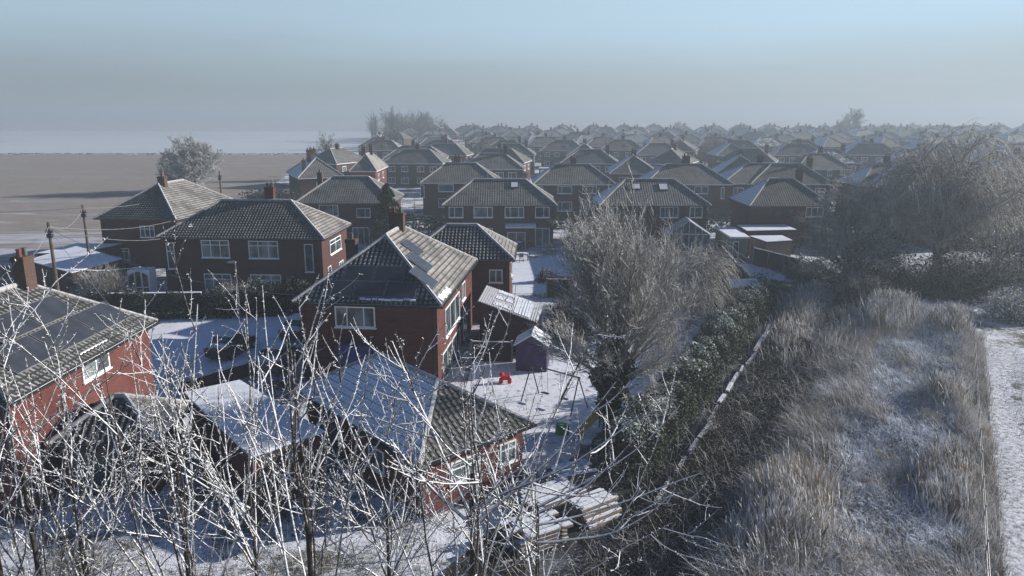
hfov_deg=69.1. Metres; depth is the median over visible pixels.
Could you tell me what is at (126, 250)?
window
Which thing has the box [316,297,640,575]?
frosted sapling
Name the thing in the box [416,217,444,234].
garden shrub
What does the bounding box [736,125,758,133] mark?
semi detached house
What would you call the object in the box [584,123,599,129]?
semi detached house
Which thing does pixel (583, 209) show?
window
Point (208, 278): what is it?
window
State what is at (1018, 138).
semi detached house
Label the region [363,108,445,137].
estate edge trees
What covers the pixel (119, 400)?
garage
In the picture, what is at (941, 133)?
semi detached house
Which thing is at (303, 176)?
semi detached house
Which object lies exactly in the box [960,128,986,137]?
semi detached house
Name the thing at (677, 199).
semi detached house
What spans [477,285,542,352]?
lean to
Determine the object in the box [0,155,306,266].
brown field
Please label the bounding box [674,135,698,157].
semi detached house
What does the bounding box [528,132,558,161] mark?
semi detached house
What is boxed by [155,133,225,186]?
frosted tree
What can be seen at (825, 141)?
semi detached house
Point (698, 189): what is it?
window
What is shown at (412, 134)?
semi detached house
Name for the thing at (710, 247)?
frosted bush
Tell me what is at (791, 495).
reed clump
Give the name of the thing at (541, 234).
french door
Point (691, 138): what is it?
semi detached house
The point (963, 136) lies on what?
semi detached house
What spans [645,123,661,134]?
semi detached house
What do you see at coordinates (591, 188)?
window
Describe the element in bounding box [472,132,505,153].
semi detached house
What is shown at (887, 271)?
thicket
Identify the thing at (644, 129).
semi detached house
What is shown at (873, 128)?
semi detached house
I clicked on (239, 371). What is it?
brick garden wall
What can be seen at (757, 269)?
side lawn
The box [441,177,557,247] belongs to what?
semi detached house
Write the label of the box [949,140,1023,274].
bare tree
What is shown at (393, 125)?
bare tree
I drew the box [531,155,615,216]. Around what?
semi detached house
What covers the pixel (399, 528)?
frosted sapling
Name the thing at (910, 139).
semi detached house
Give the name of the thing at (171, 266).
window
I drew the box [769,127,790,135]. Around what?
semi detached house
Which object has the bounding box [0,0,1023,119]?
sky
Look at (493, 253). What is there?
brick house
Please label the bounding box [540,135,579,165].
semi detached house
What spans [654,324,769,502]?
edging wall
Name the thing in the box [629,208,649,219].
window
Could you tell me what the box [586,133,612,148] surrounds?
semi detached house
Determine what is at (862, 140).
semi detached house
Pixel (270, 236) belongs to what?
semi detached house
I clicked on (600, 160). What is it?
semi detached house
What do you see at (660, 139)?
semi detached house
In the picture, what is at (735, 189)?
window
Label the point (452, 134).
semi detached house
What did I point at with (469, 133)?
semi detached house
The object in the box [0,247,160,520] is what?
semi detached house
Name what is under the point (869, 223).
bare tree
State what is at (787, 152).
semi detached house
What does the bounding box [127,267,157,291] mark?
arched porch
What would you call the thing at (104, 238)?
overhead cable
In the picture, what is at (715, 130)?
semi detached house
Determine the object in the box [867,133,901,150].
semi detached house
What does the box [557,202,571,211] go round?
window
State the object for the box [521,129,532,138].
semi detached house
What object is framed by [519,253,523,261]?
garden chair
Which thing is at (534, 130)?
semi detached house
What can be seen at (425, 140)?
semi detached house
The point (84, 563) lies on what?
frosted sapling
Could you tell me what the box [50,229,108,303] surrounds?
overhead cable
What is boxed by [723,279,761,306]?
garden shed
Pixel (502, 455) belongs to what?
window
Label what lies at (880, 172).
semi detached house
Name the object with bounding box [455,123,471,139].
semi detached house
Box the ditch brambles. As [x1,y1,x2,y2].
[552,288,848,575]
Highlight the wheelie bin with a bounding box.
[517,241,521,250]
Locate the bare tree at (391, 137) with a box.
[385,131,403,143]
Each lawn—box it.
[466,303,691,473]
[512,258,577,292]
[727,264,785,280]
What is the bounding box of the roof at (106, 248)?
[35,243,121,257]
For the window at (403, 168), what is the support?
in the semi detached house at (410, 167)
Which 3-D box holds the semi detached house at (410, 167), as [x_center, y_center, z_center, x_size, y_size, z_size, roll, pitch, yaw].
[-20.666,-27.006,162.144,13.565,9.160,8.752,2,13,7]
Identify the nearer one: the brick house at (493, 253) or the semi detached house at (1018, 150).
the brick house at (493, 253)
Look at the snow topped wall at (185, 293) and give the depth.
60.10 m
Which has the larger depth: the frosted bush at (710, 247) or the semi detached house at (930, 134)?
the semi detached house at (930, 134)
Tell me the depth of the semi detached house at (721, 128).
439.03 m
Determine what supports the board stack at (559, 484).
on the garden soil
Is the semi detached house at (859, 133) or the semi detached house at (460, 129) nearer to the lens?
the semi detached house at (859, 133)
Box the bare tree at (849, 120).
[834,107,866,131]
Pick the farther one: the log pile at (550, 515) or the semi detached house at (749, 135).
the semi detached house at (749, 135)
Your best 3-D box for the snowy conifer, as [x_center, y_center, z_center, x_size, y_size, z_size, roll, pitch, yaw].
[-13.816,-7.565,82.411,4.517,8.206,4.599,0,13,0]
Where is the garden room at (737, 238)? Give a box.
[715,227,749,259]
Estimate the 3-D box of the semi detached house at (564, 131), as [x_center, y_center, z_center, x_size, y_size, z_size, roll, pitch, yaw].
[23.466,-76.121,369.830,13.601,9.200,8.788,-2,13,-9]
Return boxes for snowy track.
[983,345,1023,575]
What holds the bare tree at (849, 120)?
on the ground at (1002, 334)
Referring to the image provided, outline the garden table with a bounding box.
[517,252,528,260]
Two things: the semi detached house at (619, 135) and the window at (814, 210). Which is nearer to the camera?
the window at (814, 210)
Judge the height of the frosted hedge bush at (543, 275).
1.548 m
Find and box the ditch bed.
[440,280,845,575]
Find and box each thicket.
[803,230,940,300]
[821,272,896,314]
[895,237,1002,305]
[917,234,1023,303]
[963,282,1023,323]
[985,234,1023,280]
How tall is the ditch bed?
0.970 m
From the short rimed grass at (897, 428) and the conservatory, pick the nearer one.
the short rimed grass at (897, 428)
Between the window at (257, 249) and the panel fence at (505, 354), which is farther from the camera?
the window at (257, 249)
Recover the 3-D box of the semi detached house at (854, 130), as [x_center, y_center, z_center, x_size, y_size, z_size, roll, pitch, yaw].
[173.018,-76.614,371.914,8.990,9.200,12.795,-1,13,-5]
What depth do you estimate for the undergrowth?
25.55 m
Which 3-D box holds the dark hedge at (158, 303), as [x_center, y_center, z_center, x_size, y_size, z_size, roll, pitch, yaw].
[-23.775,1.042,58.328,18.715,2.587,2.666,-1,13,-5]
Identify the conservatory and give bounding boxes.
[664,216,710,254]
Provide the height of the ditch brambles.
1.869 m
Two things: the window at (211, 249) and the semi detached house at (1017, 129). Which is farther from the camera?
the semi detached house at (1017, 129)
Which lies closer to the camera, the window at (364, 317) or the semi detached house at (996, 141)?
the window at (364, 317)
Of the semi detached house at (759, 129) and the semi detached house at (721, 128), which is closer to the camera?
the semi detached house at (721, 128)
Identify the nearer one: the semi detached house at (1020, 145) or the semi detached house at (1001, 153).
the semi detached house at (1001, 153)
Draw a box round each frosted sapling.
[0,205,282,575]
[0,237,189,575]
[0,298,158,575]
[0,366,132,575]
[88,269,352,575]
[151,268,503,575]
[235,348,514,575]
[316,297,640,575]
[390,273,773,575]
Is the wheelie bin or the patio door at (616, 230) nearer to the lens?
the wheelie bin
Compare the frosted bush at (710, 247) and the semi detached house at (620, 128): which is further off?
the semi detached house at (620, 128)
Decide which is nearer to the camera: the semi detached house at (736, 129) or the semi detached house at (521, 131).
the semi detached house at (521, 131)
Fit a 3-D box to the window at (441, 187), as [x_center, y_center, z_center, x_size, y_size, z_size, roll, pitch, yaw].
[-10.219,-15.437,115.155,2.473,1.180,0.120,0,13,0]
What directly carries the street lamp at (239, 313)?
on the driveway
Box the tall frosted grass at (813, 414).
[672,297,1002,575]
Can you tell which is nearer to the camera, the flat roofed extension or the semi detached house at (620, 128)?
the flat roofed extension
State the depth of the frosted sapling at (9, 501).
8.52 m
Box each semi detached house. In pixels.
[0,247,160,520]
[93,168,232,266]
[154,176,351,293]
[286,147,343,199]
[290,199,478,381]
[296,169,404,243]
[316,142,361,175]
[348,143,387,183]
[357,133,391,148]
[357,135,401,160]
[382,139,448,159]
[384,129,412,144]
[384,143,451,186]
[402,126,417,140]
[415,131,451,143]
[417,133,446,144]
[420,154,500,214]
[424,127,448,136]
[424,135,467,149]
[430,138,473,161]
[437,125,459,139]
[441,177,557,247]
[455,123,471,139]
[463,124,480,141]
[464,127,476,137]
[464,128,492,150]
[464,142,531,180]
[467,144,523,177]
[468,130,492,155]
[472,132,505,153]
[475,125,496,133]
[487,136,529,148]
[489,123,504,130]
[493,124,512,135]
[496,139,535,174]
[499,127,520,140]
[512,126,533,135]
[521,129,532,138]
[521,130,543,144]
[524,123,535,130]
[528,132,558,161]
[531,124,543,133]
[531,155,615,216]
[540,127,563,139]
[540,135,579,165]
[552,125,570,134]
[560,129,586,139]
[560,144,618,177]
[567,124,579,131]
[567,138,592,156]
[572,130,597,143]
[580,127,601,136]
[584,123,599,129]
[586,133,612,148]
[591,169,711,246]
[594,125,607,136]
[599,124,618,137]
[599,135,640,160]
[607,148,653,182]
[613,127,642,136]
[613,129,625,138]
[616,123,628,131]
[618,131,650,143]
[627,124,649,132]
[628,125,648,134]
[636,138,673,161]
[637,153,733,216]
[638,133,675,146]
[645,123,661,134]
[646,143,698,168]
[648,127,678,136]
[650,129,674,137]
[667,125,684,133]
[672,131,700,143]
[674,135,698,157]
[679,123,692,133]
[691,124,710,134]
[693,132,727,161]
[695,127,712,135]
[696,125,726,136]
[697,128,717,138]
[707,124,726,132]
[707,138,739,169]
[712,148,751,172]
[717,143,778,163]
[718,154,769,215]
[725,130,744,139]
[725,135,760,148]
[726,124,746,134]
[728,167,835,247]
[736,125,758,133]
[736,127,753,135]
[742,128,768,140]
[751,133,783,152]
[751,156,833,215]
[757,122,773,131]
[764,124,779,134]
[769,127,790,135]
[769,138,816,162]
[770,130,797,142]
[772,125,798,133]
[774,136,820,148]
[788,145,852,194]
[789,129,816,139]
[792,143,862,172]
[795,123,811,130]
[798,124,814,131]
[806,126,826,132]
[810,133,845,149]
[811,127,830,136]
[817,122,829,128]
[823,130,852,144]
[833,129,858,140]
[835,154,893,216]
[845,135,868,148]
[845,138,896,168]
[847,125,863,132]
[850,127,874,137]
[853,130,896,141]
[861,123,878,129]
[867,125,879,130]
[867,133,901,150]
[869,159,959,218]
[873,128,904,143]
[874,166,993,248]
[877,142,948,163]
[878,125,898,131]
[879,123,896,127]
[890,149,961,175]
[894,127,915,137]
[898,124,916,129]
[898,134,935,149]
[900,130,928,144]
[905,123,920,128]
[905,129,940,137]
[914,125,939,132]
[925,138,967,157]
[926,133,953,143]
[930,124,946,130]
[938,122,953,129]
[938,127,959,137]
[949,130,978,143]
[953,125,968,132]
[955,143,1005,176]
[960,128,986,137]
[962,132,1010,145]
[967,135,1002,149]
[976,147,1023,175]
[978,123,997,129]
[979,128,1002,135]
[984,164,1023,205]
[992,126,1012,133]
[995,143,1023,154]
[999,128,1023,136]
[1001,130,1023,142]
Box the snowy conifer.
[368,183,405,241]
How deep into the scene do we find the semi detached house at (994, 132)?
338.95 m
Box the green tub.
[555,423,568,435]
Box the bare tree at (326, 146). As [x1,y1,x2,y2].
[305,132,334,156]
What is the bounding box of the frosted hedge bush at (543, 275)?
[534,267,554,282]
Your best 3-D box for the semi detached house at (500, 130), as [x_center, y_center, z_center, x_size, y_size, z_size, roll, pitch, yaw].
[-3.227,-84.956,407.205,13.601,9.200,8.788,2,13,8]
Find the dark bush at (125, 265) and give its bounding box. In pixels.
[101,249,144,286]
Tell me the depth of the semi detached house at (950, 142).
190.16 m
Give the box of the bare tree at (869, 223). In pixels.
[787,164,945,287]
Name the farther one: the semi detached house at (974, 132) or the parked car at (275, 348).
the semi detached house at (974, 132)
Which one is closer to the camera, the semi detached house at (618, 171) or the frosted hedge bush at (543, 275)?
the frosted hedge bush at (543, 275)
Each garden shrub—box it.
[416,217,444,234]
[563,225,583,246]
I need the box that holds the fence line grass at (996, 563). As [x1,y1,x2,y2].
[947,324,1016,575]
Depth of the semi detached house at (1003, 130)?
375.28 m
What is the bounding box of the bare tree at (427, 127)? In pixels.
[415,116,436,136]
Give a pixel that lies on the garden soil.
(440, 538)
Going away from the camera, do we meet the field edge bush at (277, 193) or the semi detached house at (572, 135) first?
the field edge bush at (277, 193)
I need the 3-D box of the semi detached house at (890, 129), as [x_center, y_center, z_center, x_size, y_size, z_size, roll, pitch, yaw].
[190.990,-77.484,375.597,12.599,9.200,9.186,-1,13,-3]
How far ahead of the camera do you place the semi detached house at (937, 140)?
240.16 m
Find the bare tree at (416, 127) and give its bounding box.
[408,111,432,136]
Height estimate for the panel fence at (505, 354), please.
1.420 m
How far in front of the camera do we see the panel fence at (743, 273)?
69.74 m
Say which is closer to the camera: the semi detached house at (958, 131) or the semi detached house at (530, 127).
the semi detached house at (958, 131)
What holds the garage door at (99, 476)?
in the garage at (119, 400)
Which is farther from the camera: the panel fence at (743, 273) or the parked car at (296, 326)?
the panel fence at (743, 273)
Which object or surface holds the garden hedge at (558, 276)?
on the ground at (1002, 334)
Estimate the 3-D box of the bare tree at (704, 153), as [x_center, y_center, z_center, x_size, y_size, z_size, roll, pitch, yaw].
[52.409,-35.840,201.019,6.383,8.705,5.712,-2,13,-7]
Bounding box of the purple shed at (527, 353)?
[513,326,550,371]
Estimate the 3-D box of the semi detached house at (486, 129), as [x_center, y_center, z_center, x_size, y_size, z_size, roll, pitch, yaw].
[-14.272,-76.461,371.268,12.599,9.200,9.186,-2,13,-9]
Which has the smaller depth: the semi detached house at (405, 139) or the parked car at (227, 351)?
the parked car at (227, 351)
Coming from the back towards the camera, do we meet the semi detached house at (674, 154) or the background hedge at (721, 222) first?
the semi detached house at (674, 154)
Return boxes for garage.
[34,246,123,296]
[41,392,190,496]
[183,380,324,514]
[293,351,536,518]
[539,166,550,172]
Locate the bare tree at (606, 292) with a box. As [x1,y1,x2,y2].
[522,163,717,432]
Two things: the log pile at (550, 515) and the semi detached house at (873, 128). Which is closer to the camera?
the log pile at (550, 515)
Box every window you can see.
[79,339,112,384]
[120,248,129,260]
[139,226,155,237]
[165,242,175,269]
[201,240,230,258]
[204,273,232,293]
[248,241,279,259]
[250,274,280,291]
[304,244,314,272]
[319,205,338,216]
[329,235,341,255]
[334,306,376,329]
[356,208,370,217]
[367,443,385,476]
[388,166,394,171]
[388,177,395,183]
[401,166,407,171]
[401,177,408,183]
[417,166,423,171]
[420,185,424,197]
[430,166,436,171]
[438,184,453,191]
[438,198,445,207]
[442,327,460,377]
[445,291,460,339]
[449,207,462,217]
[450,452,482,487]
[461,281,465,302]
[474,207,492,217]
[488,269,502,283]
[495,172,503,177]
[499,439,517,467]
[505,207,523,217]
[508,172,516,177]
[535,207,549,217]
[544,161,549,165]
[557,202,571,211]
[558,186,571,193]
[581,202,586,211]
[582,186,596,193]
[608,207,617,217]
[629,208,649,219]
[660,207,678,217]
[689,207,702,217]
[694,186,707,193]
[720,187,724,198]
[733,187,743,193]
[771,209,793,217]
[805,207,823,217]
[815,188,824,195]
[827,170,831,175]
[861,157,867,161]
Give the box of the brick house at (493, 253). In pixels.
[427,223,517,321]
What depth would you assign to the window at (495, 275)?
55.99 m
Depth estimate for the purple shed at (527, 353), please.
45.76 m
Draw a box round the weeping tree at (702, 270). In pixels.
[639,226,750,331]
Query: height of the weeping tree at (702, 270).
8.277 m
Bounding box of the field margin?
[0,182,289,286]
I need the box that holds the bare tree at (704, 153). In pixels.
[695,141,712,164]
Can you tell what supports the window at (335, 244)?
in the semi detached house at (270, 236)
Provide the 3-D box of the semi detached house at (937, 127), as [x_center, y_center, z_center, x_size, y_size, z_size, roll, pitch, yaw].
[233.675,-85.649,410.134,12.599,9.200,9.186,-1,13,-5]
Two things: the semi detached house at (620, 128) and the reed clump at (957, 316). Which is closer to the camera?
the reed clump at (957, 316)
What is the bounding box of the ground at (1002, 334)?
[0,120,1023,575]
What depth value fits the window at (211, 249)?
64.87 m
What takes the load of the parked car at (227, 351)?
on the driveway
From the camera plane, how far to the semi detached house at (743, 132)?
337.13 m
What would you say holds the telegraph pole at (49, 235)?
on the ground at (1002, 334)
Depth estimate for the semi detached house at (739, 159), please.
133.80 m
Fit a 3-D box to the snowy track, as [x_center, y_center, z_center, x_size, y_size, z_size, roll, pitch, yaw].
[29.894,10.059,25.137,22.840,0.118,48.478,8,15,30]
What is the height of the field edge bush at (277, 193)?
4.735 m
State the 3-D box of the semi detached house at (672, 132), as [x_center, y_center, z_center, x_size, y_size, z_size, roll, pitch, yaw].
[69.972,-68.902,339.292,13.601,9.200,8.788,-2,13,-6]
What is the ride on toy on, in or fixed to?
on the lawn at (546, 405)
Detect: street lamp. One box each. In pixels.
[227,261,241,327]
[414,193,419,225]
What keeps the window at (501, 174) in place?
in the semi detached house at (503, 165)
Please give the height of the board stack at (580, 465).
0.808 m
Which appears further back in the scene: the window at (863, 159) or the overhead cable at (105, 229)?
the window at (863, 159)
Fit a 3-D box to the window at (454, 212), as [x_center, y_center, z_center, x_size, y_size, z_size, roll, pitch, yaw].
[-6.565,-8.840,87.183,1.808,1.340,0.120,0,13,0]
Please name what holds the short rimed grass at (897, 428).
on the ground at (1002, 334)
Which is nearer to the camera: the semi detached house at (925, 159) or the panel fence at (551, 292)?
the panel fence at (551, 292)
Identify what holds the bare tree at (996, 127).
on the ground at (1002, 334)
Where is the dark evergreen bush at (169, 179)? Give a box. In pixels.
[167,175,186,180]
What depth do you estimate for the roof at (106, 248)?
75.62 m
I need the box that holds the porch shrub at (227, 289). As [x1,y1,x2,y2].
[208,277,272,307]
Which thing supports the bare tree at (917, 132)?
on the ground at (1002, 334)
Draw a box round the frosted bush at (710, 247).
[681,238,738,286]
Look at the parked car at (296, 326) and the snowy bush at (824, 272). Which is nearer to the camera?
the parked car at (296, 326)
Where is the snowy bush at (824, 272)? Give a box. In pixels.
[782,258,836,278]
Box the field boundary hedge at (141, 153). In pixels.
[0,152,318,154]
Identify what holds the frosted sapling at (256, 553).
on the ground at (1002, 334)
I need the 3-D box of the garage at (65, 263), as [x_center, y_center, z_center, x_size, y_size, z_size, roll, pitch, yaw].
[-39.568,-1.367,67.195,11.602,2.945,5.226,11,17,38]
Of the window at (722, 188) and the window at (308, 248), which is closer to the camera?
the window at (308, 248)
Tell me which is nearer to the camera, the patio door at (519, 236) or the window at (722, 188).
the patio door at (519, 236)
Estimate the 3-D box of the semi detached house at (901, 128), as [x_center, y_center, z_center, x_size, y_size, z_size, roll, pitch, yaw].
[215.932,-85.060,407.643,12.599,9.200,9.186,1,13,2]
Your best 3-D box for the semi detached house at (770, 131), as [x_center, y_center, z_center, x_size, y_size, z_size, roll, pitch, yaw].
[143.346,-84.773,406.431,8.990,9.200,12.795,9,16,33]
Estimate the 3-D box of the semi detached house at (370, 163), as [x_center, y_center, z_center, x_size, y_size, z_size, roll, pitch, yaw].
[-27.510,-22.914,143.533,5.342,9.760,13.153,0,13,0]
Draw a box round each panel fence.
[470,339,512,361]
[546,278,648,297]
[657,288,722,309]
[721,246,752,278]
[752,247,801,275]
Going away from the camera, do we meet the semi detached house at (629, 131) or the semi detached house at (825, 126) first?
the semi detached house at (629, 131)
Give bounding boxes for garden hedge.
[545,273,580,294]
[628,253,663,267]
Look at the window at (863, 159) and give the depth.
190.42 m
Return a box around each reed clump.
[686,426,870,575]
[752,303,873,384]
[769,276,862,329]
[839,286,931,344]
[895,424,989,541]
[914,362,983,426]
[926,297,990,341]
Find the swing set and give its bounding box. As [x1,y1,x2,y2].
[521,364,587,416]
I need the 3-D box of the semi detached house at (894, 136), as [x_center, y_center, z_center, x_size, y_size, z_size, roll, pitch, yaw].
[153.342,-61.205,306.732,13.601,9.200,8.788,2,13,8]
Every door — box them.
[63,448,124,494]
[317,408,343,465]
[352,227,369,243]
[463,306,467,340]
[507,232,525,246]
[525,344,536,370]
[535,228,549,245]
[616,230,639,246]
[732,241,738,259]
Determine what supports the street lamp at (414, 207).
on the ground at (1002, 334)
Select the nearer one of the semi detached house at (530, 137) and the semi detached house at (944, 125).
the semi detached house at (530, 137)
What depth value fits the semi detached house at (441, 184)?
115.79 m
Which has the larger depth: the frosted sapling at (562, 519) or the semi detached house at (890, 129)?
the semi detached house at (890, 129)
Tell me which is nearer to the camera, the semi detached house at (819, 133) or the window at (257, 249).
the window at (257, 249)
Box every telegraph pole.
[45,222,59,290]
[80,205,90,255]
[218,171,221,193]
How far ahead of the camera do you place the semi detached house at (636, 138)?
268.54 m
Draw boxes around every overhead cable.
[0,208,79,212]
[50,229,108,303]
[51,227,156,240]
[52,230,291,294]
[56,221,169,229]
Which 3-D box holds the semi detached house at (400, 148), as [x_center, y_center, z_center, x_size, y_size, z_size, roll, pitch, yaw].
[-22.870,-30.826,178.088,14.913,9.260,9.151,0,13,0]
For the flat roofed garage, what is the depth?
31.53 m
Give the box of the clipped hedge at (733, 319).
[588,268,778,487]
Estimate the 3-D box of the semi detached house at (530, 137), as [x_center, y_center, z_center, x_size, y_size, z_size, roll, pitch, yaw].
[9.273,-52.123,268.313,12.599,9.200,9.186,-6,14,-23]
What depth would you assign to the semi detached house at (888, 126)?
471.52 m
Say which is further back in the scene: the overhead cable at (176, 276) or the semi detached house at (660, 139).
the semi detached house at (660, 139)
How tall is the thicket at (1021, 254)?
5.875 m
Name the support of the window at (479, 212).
in the semi detached house at (519, 209)
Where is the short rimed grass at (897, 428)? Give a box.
[711,297,996,575]
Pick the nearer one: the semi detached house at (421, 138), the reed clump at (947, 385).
the reed clump at (947, 385)
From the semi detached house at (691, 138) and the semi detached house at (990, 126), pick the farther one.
the semi detached house at (990, 126)
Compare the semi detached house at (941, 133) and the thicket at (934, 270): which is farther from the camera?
the semi detached house at (941, 133)
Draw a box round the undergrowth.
[25,522,627,575]
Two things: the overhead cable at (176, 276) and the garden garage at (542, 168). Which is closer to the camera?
the overhead cable at (176, 276)
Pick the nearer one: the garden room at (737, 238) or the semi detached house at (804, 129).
the garden room at (737, 238)
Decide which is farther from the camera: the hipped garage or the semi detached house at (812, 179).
the semi detached house at (812, 179)
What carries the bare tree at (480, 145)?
on the ground at (1002, 334)
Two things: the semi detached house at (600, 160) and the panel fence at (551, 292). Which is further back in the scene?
the semi detached house at (600, 160)
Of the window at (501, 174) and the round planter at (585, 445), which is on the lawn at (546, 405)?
the round planter at (585, 445)
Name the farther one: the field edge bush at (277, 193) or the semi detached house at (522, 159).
the semi detached house at (522, 159)
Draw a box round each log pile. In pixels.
[498,507,573,557]
[559,488,622,530]
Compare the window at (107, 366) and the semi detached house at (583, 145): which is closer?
the window at (107, 366)
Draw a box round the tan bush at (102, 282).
[64,262,139,298]
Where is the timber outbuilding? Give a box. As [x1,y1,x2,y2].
[749,235,792,258]
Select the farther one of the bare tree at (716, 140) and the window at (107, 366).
the bare tree at (716, 140)
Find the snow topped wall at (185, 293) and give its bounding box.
[106,291,201,309]
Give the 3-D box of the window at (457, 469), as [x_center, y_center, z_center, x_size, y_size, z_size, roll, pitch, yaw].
[-1.852,7.349,30.136,1.620,1.020,0.120,-11,17,-40]
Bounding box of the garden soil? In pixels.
[391,494,518,575]
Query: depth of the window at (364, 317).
42.74 m
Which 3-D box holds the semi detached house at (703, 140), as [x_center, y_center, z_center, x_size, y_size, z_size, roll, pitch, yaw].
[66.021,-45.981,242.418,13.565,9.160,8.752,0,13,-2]
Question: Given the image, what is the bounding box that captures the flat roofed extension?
[737,224,796,254]
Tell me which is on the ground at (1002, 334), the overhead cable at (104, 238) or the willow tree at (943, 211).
the willow tree at (943, 211)
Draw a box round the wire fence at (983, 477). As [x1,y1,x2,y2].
[973,329,990,575]
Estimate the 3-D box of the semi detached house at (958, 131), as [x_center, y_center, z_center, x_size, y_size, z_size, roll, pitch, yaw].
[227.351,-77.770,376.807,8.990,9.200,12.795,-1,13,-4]
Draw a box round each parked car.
[203,331,256,359]
[253,341,301,373]
[278,313,302,340]
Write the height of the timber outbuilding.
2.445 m
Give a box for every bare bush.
[541,295,594,343]
[555,281,593,313]
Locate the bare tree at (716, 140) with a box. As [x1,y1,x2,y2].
[699,129,723,156]
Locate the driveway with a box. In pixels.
[148,311,302,398]
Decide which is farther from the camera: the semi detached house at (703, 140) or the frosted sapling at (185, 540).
the semi detached house at (703, 140)
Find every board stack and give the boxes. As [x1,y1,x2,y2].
[512,476,586,516]
[538,459,597,486]
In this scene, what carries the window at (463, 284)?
in the semi detached house at (407, 283)
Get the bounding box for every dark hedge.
[84,285,303,319]
[248,275,313,309]
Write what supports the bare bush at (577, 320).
on the lawn at (546, 405)
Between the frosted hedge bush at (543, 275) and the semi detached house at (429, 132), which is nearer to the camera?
the frosted hedge bush at (543, 275)
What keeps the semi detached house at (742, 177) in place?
on the ground at (1002, 334)
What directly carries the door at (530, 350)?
in the purple shed at (527, 353)
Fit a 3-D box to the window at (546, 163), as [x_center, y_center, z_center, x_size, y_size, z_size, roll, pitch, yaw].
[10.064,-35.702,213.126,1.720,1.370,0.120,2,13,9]
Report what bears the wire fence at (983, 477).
on the ground at (1002, 334)
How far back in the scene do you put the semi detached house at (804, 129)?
405.31 m
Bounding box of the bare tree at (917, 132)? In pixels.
[909,125,926,134]
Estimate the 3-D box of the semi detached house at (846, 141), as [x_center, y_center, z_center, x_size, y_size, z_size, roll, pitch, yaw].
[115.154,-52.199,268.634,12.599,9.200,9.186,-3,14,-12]
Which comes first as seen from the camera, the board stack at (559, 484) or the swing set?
the board stack at (559, 484)
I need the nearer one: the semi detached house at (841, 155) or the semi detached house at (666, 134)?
the semi detached house at (841, 155)
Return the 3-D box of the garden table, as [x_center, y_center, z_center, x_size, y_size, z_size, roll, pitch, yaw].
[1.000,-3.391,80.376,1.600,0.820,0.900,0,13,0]
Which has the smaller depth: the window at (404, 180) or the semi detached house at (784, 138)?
the window at (404, 180)
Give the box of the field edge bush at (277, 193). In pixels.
[237,187,303,200]
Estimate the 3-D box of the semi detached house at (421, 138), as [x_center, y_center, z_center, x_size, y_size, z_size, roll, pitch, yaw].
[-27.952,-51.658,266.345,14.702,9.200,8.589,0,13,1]
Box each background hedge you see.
[405,212,444,229]
[553,212,593,228]
[706,212,866,230]
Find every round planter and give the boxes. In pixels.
[579,439,591,450]
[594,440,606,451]
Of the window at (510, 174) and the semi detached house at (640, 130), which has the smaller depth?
the window at (510, 174)
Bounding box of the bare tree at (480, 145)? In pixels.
[469,132,494,154]
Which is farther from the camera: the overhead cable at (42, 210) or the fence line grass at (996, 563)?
the overhead cable at (42, 210)
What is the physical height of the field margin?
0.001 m
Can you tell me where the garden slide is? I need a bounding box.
[576,406,602,435]
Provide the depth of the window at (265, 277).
65.20 m
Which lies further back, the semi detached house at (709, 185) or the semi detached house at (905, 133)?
the semi detached house at (905, 133)
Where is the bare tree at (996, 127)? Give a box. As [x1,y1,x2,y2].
[989,124,1001,132]
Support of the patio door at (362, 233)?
in the semi detached house at (353, 200)
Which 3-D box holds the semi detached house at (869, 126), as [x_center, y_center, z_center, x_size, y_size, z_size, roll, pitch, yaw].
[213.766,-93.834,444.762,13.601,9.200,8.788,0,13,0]
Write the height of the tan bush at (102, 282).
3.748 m
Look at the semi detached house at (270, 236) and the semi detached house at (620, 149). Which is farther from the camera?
the semi detached house at (620, 149)
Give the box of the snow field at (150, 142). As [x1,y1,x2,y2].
[0,131,382,153]
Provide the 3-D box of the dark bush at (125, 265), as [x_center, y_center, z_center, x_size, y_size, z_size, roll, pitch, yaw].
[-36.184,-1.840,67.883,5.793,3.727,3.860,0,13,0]
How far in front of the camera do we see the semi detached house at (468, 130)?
403.81 m
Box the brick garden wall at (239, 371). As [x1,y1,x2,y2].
[176,355,261,397]
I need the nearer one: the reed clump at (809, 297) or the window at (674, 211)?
the reed clump at (809, 297)
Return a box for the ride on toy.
[499,372,511,383]
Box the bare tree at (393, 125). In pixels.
[377,106,407,134]
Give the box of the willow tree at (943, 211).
[839,117,1023,274]
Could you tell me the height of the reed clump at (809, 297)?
2.563 m
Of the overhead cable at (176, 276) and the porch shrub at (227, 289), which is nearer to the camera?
the overhead cable at (176, 276)
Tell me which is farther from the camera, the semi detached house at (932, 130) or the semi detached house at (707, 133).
the semi detached house at (932, 130)
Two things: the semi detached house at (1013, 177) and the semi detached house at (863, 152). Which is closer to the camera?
the semi detached house at (1013, 177)
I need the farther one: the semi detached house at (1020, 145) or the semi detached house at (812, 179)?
the semi detached house at (1020, 145)

